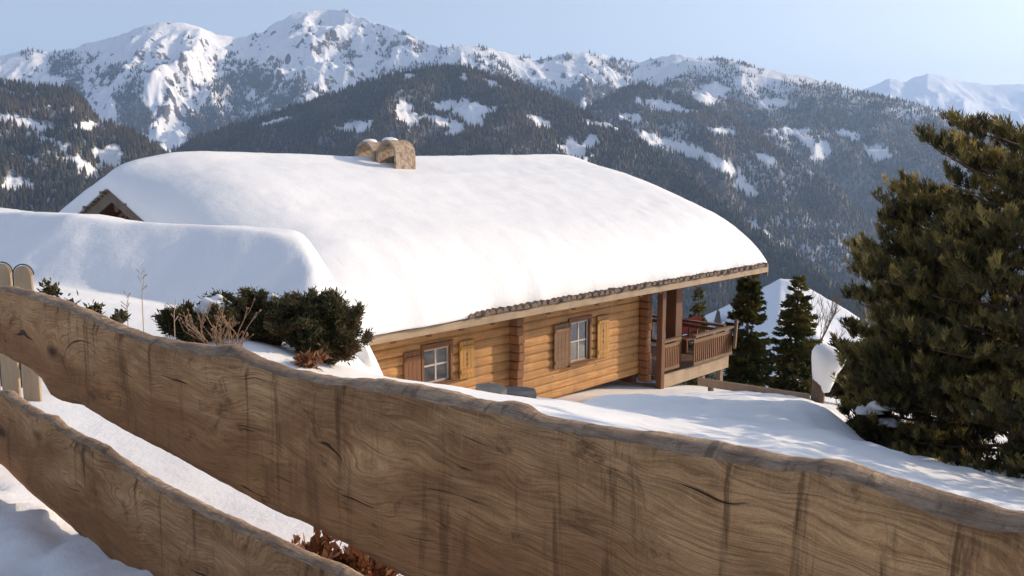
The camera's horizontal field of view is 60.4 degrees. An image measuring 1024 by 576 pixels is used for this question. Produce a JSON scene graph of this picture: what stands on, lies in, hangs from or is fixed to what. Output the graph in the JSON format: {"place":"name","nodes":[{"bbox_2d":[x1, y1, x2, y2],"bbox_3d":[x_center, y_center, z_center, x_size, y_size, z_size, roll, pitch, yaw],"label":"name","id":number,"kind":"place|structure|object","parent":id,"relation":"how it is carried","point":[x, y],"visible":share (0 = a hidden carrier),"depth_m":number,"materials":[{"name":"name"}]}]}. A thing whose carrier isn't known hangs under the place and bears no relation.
{"place":"outdoors","nodes":[
{"label":"outdoors","id":0,"kind":"place"},
{"bbox_2d":[0,86,159,209],"bbox_3d":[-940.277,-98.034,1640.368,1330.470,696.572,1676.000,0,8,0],"label":"forested left slope","id":1,"kind":"structure","parent":0,"point":[109,154],"depth_m":1900.42,"materials":[{"name":"white snow"}]},
{"bbox_2d":[0,77,165,212],"bbox_3d":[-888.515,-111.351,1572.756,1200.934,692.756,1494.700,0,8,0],"label":"slope forest","id":2,"kind":"object","parent":1,"relation":"on","point":[134,145],"visible":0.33,"depth_m":1883.74,"materials":[{"name":"green plant"}]},
{"bbox_2d":[0,9,730,152],"bbox_3d":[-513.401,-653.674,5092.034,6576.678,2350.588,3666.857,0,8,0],"label":"snowy mountain range","id":3,"kind":"structure","parent":0,"point":[167,53],"depth_m":5692.17,"materials":[{"name":"white snow"}]},
{"bbox_2d":[4,9,739,152],"bbox_3d":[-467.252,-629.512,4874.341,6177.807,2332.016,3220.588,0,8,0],"label":"scattered trees on range","id":4,"kind":"object","parent":3,"relation":"on","point":[216,86],"visible":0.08,"depth_m":5503.71,"materials":[{"name":"green plant"}]},
{"bbox_2d":[0,208,1023,575],"bbox_3d":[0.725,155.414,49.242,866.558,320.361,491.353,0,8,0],"label":"snow ground","id":5,"kind":"structure","parent":0,"point":[94,258],"depth_m":10.68,"materials":[{"name":"white snow"}]},
{"bbox_2d":[0,262,41,400],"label":"picket fence","id":6,"kind":"object","parent":5,"relation":"on","point":[11,375],"visible":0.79,"depth_m":6.52,"materials":[{"name":"brown wood"}]},
{"bbox_2d":[36,278,62,297],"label":"leafy sprig","id":7,"kind":"object","parent":5,"relation":"on","point":[53,290],"visible":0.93,"depth_m":6.36,"materials":[{"name":"green plant"}]},
{"bbox_2d":[64,291,81,303],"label":"leafy sprig","id":8,"kind":"object","parent":5,"relation":"on","point":[72,300],"visible":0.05,"depth_m":6.42,"materials":[{"name":"green plant"}]},
{"bbox_2d":[83,299,104,313],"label":"leafy sprig","id":9,"kind":"object","parent":5,"relation":"on","point":[95,307],"visible":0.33,"depth_m":6.36,"materials":[{"name":"green plant"}]},
{"bbox_2d":[110,308,131,323],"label":"leafy sprig","id":10,"kind":"object","parent":5,"relation":"on","point":[119,315],"visible":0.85,"depth_m":6.38,"materials":[{"name":"green plant"}]},
{"bbox_2d":[121,291,130,324],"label":"dead stem","id":11,"kind":"object","parent":5,"relation":"on","point":[127,304],"visible":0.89,"depth_m":6.88,"materials":[{"name":"plant"}]},
{"bbox_2d":[136,269,147,331],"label":"dead stem","id":12,"kind":"object","parent":5,"relation":"on","point":[142,294],"visible":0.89,"depth_m":6.97,"materials":[{"name":"brown plant"}]},
{"bbox_2d":[166,300,178,338],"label":"dead stem","id":13,"kind":"object","parent":5,"relation":"on","point":[174,317],"visible":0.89,"depth_m":7.10,"materials":[{"name":"brown plant"}]},
{"bbox_2d":[151,298,240,342],"bbox_3d":[-2.932,0.420,8.129,0.906,0.644,0.611,0,8,0],"label":"evergreen shrub","id":14,"kind":"object","parent":5,"relation":"on","point":[164,319],"visible":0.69,"depth_m":8.05,"materials":[{"name":"green plant"}]},
{"bbox_2d":[178,298,261,345],"bbox_3d":[-2.523,0.355,7.585,0.700,0.562,0.415,2,8,14],"label":"twig bush","id":15,"kind":"object","parent":5,"relation":"on","point":[218,340],"visible":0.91,"depth_m":7.58,"materials":[{"name":"brown plant"}]},
{"bbox_2d":[184,287,261,337],"bbox_3d":[-2.697,0.360,8.413,0.743,0.728,0.863,5,10,34],"label":"evergreen shrub","id":16,"kind":"object","parent":5,"relation":"on","point":[228,298],"visible":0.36,"depth_m":8.27,"materials":[{"name":"green plant"}]},
{"bbox_2d":[196,294,231,315],"bbox_3d":[-2.793,0.170,8.307,0.347,0.235,0.289,0,8,0],"label":"snow lump","id":17,"kind":"object","parent":16,"relation":"on","point":[203,305],"visible":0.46,"depth_m":8.20,"materials":[{"name":"white snow"}]},
{"bbox_2d":[236,285,307,346],"bbox_3d":[-2.230,0.371,8.487,0.977,0.828,0.848,7,11,42],"label":"evergreen shrub","id":18,"kind":"object","parent":5,"relation":"on","point":[275,322],"visible":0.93,"depth_m":8.22,"materials":[{"name":"green plant"}]},
{"bbox_2d":[267,293,277,301],"bbox_3d":[-2.296,0.133,8.401,0.121,0.180,0.103,0,8,0],"label":"snow lump","id":19,"kind":"object","parent":18,"relation":"on","point":[271,294],"visible":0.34,"depth_m":8.36,"materials":[{"name":"white snow"}]},
{"bbox_2d":[291,347,331,371],"bbox_3d":[-1.815,0.740,7.909,0.383,0.445,0.320,0,8,0],"label":"rusty shrub","id":20,"kind":"object","parent":5,"relation":"on","point":[308,360],"visible":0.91,"depth_m":7.86,"materials":[{"name":"brown plant"}]},
{"bbox_2d":[281,283,375,365],"bbox_3d":[-1.768,0.471,8.373,0.847,1.025,0.969,5,9,31],"label":"evergreen shrub","id":21,"kind":"object","parent":5,"relation":"on","point":[331,321],"visible":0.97,"depth_m":8.22,"materials":[{"name":"green plant"}]},
{"bbox_2d":[291,527,400,575],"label":"rusty shrub","id":22,"kind":"object","parent":5,"relation":"on","point":[355,559],"visible":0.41,"depth_m":3.38,"materials":[{"name":"brown plant"}]},
{"bbox_2d":[79,140,768,398],"bbox_3d":[-2.997,-0.244,25.779,14.180,7.990,17.048,8,11,43],"label":"chalet","id":23,"kind":"object","parent":5,"relation":"on","point":[552,348],"visible":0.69,"depth_m":21.90,"materials":[{"name":"brown wood"}]},
{"bbox_2d":[363,139,376,141],"bbox_3d":[-3.931,-4.086,24.413,0.352,0.104,0.445,8,11,43],"label":"snow heap","id":24,"kind":"object","parent":23,"relation":"on","point":[369,140],"visible":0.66,"depth_m":24.27,"materials":[{"name":"white snow"}]},
{"bbox_2d":[382,137,397,140],"bbox_3d":[-3.306,-4.019,23.851,0.375,0.138,0.489,8,11,43],"label":"snow heap","id":25,"kind":"object","parent":23,"relation":"on","point":[388,138],"visible":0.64,"depth_m":23.73,"materials":[{"name":"white snow"}]},
{"bbox_2d":[59,151,766,335],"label":"roof snow","id":26,"kind":"structure","parent":23,"relation":"on","point":[431,240],"depth_m":20.06,"materials":[{"name":"white snow"}]},
{"bbox_2d":[420,339,457,384],"bbox_3d":[-1.600,1.633,18.782,0.250,0.967,1.007,8,11,43],"label":"window","id":27,"kind":"structure","parent":23,"relation":"in","point":[436,364],"depth_m":18.85,"materials":[{"name":"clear glass"}]},
{"bbox_2d":[568,314,595,366],"bbox_3d":[1.715,1.331,22.280,0.250,1.235,1.021,8,11,43],"label":"window","id":28,"kind":"structure","parent":23,"relation":"in","point":[580,328],"depth_m":22.36,"materials":[{"name":"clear glass"}]},
{"bbox_2d":[681,315,711,352],"bbox_3d":[5.762,1.460,28.053,0.540,0.980,1.600,8,11,43],"label":"padded bench","id":29,"kind":"object","parent":23,"relation":"on","point":[684,343],"visible":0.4,"depth_m":27.96,"materials":[{"name":"fabric"}]},
{"bbox_2d":[475,382,506,394],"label":"slate slab","id":30,"kind":"structure","parent":5,"relation":"on","point":[494,388],"depth_m":9.51,"materials":[{"name":"grey stone"}]},
{"bbox_2d":[0,286,1023,575],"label":"plank fence","id":31,"kind":"object","parent":5,"relation":"on","point":[402,478],"visible":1,"depth_m":2.54,"materials":[{"name":"brown wood"}]},
{"bbox_2d":[506,386,536,397],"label":"slab","id":32,"kind":"structure","parent":5,"relation":"on","point":[522,391],"depth_m":9.80,"materials":[{"name":"grey stone"}]},
{"bbox_2d":[680,286,714,385],"bbox_3d":[7.102,2.640,33.729,1.901,5.474,1.805,0,8,0],"label":"spruce tree","id":33,"kind":"object","parent":5,"relation":"on","point":[699,307],"visible":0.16,"depth_m":33.38,"materials":[{"name":"green plant"}]},
{"bbox_2d":[714,274,778,388],"bbox_3d":[7.733,1.465,28.885,2.548,5.340,2.310,0,8,0],"label":"spruce tree","id":34,"kind":"object","parent":5,"relation":"on","point":[745,364],"visible":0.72,"depth_m":28.70,"materials":[{"name":"green plant"}]},
{"bbox_2d":[698,378,809,398],"bbox_3d":[5.607,3.001,20.684,0.155,1.820,3.409,-5,9,-32],"label":"board fence","id":35,"kind":"object","parent":5,"relation":"on","point":[711,384],"visible":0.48,"depth_m":20.78,"materials":[{"name":"brown wood"}]},
{"bbox_2d":[762,275,831,396],"bbox_3d":[9.606,1.998,29.501,2.874,4.935,2.993,0,8,0],"label":"spruce tree","id":36,"kind":"object","parent":5,"relation":"on","point":[793,361],"visible":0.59,"depth_m":29.22,"materials":[{"name":"green plant"}]},
{"bbox_2d":[810,379,824,403],"bbox_3d":[6.568,2.440,18.926,0.291,1.029,0.299,0,8,0],"label":"garden post","id":37,"kind":"object","parent":5,"relation":"on","point":[817,395],"visible":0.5,"depth_m":18.79,"materials":[{"name":"brown wood"}]},
{"bbox_2d":[811,344,845,392],"bbox_3d":[6.756,1.705,18.829,0.729,1.042,0.546,0,8,0],"label":"snow mound","id":38,"kind":"object","parent":37,"relation":"on","point":[825,362],"visible":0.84,"depth_m":18.64,"materials":[{"name":"white snow"}]},
{"bbox_2d":[809,286,846,377],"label":"bare tree","id":39,"kind":"object","parent":5,"relation":"on","point":[834,312],"visible":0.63,"depth_m":45.52,"materials":[{"name":"brown plant"}]},
{"bbox_2d":[806,332,880,405],"bbox_3d":[7.573,2.004,19.928,1.871,1.914,1.657,7,11,42],"label":"evergreen shrub","id":40,"kind":"object","parent":5,"relation":"on","point":[836,391],"visible":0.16,"depth_m":19.92,"materials":[{"name":"green plant"}]},
{"bbox_2d":[845,411,911,444],"bbox_3d":[6.857,2.670,16.260,1.323,1.161,1.140,0,8,0],"label":"evergreen shrub","id":41,"kind":"object","parent":5,"relation":"on","point":[865,432],"visible":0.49,"depth_m":15.98,"materials":[{"name":"green plant"}]},
{"bbox_2d":[855,405,883,414],"bbox_3d":[6.478,2.216,15.953,0.490,0.180,0.413,0,8,0],"label":"snow lump","id":42,"kind":"object","parent":41,"relation":"on","point":[859,410],"visible":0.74,"depth_m":15.86,"materials":[{"name":"white snow"}]},
{"bbox_2d":[867,400,895,410],"bbox_3d":[6.781,2.107,15.940,0.619,0.211,0.472,0,8,0],"label":"snow lump","id":43,"kind":"object","parent":41,"relation":"on","point":[876,407],"visible":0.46,"depth_m":15.81,"materials":[{"name":"white snow"}]},
{"bbox_2d":[877,418,899,427],"bbox_3d":[6.843,2.439,16.005,0.407,0.162,0.347,3,9,20],"label":"snow lump","id":44,"kind":"object","parent":41,"relation":"on","point":[892,422],"visible":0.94,"depth_m":15.90,"materials":[{"name":"white snow"}]},
{"bbox_2d":[829,178,1018,462],"bbox_3d":[7.485,0.883,15.753,3.313,5.682,3.330,0,8,0],"label":"pine tree","id":45,"kind":"object","parent":5,"relation":"on","point":[878,293],"visible":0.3,"depth_m":15.31,"materials":[{"name":"green plant"}]},
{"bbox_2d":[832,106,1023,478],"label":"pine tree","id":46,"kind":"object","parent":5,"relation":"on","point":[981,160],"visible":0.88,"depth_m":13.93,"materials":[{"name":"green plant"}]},
{"bbox_2d":[0,0,1023,90],"label":"sky","id":47,"kind":"structure","parent":0,"point":[860,44],"materials":[{"name":"blue"}]},
{"bbox_2d":[191,67,862,382],"bbox_3d":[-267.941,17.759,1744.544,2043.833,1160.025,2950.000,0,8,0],"label":"forested hill","id":48,"kind":"structure","parent":0,"point":[469,112],"depth_m":2535.33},
{"bbox_2d":[167,62,877,382],"bbox_3d":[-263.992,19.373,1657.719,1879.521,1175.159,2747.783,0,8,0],"label":"hill forest","id":49,"kind":"object","parent":48,"relation":"on","point":[516,97],"visible":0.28,"depth_m":2473.08,"materials":[{"name":"green plant"}]},
{"bbox_2d":[584,85,879,302],"bbox_3d":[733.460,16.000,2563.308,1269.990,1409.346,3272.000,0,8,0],"label":"forested side ridge","id":50,"kind":"structure","parent":0,"point":[688,148],"depth_m":3102.81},
{"bbox_2d":[581,80,921,339],"bbox_3d":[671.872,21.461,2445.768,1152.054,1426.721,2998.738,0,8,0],"label":"side ridge forest","id":51,"kind":"object","parent":50,"relation":"on","point":[799,208],"visible":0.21,"depth_m":3004.59,"materials":[{"name":"green plant"}]},
{"bbox_2d":[655,279,951,399],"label":"snowy valley meadow","id":52,"kind":"structure","parent":0,"point":[775,293],"depth_m":808.04,"materials":[{"name":"white snow"}]},
{"bbox_2d":[689,303,873,384],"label":"meadow trees","id":53,"kind":"object","parent":52,"relation":"on","point":[717,319],"visible":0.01,"depth_m":811.69,"materials":[{"name":"green plant"}]},
{"bbox_2d":[646,60,1022,399],"bbox_3d":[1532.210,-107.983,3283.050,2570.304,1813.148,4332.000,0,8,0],"label":"forested mountain flank","id":54,"kind":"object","parent":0,"point":[709,93],"visible":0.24,"depth_m":4133.51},
{"bbox_2d":[645,58,1023,414],"bbox_3d":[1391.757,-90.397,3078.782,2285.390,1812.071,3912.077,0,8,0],"label":"flank forest","id":55,"kind":"object","parent":54,"relation":"on","point":[853,148],"visible":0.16,"depth_m":4021.36,"materials":[{"name":"green plant"}]},
{"bbox_2d":[861,73,1023,128],"bbox_3d":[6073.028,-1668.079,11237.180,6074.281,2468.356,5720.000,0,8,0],"label":"snow peak","id":56,"kind":"structure","parent":0,"point":[935,91],"depth_m":12423.46,"materials":[{"name":"white snow"}]}
]}

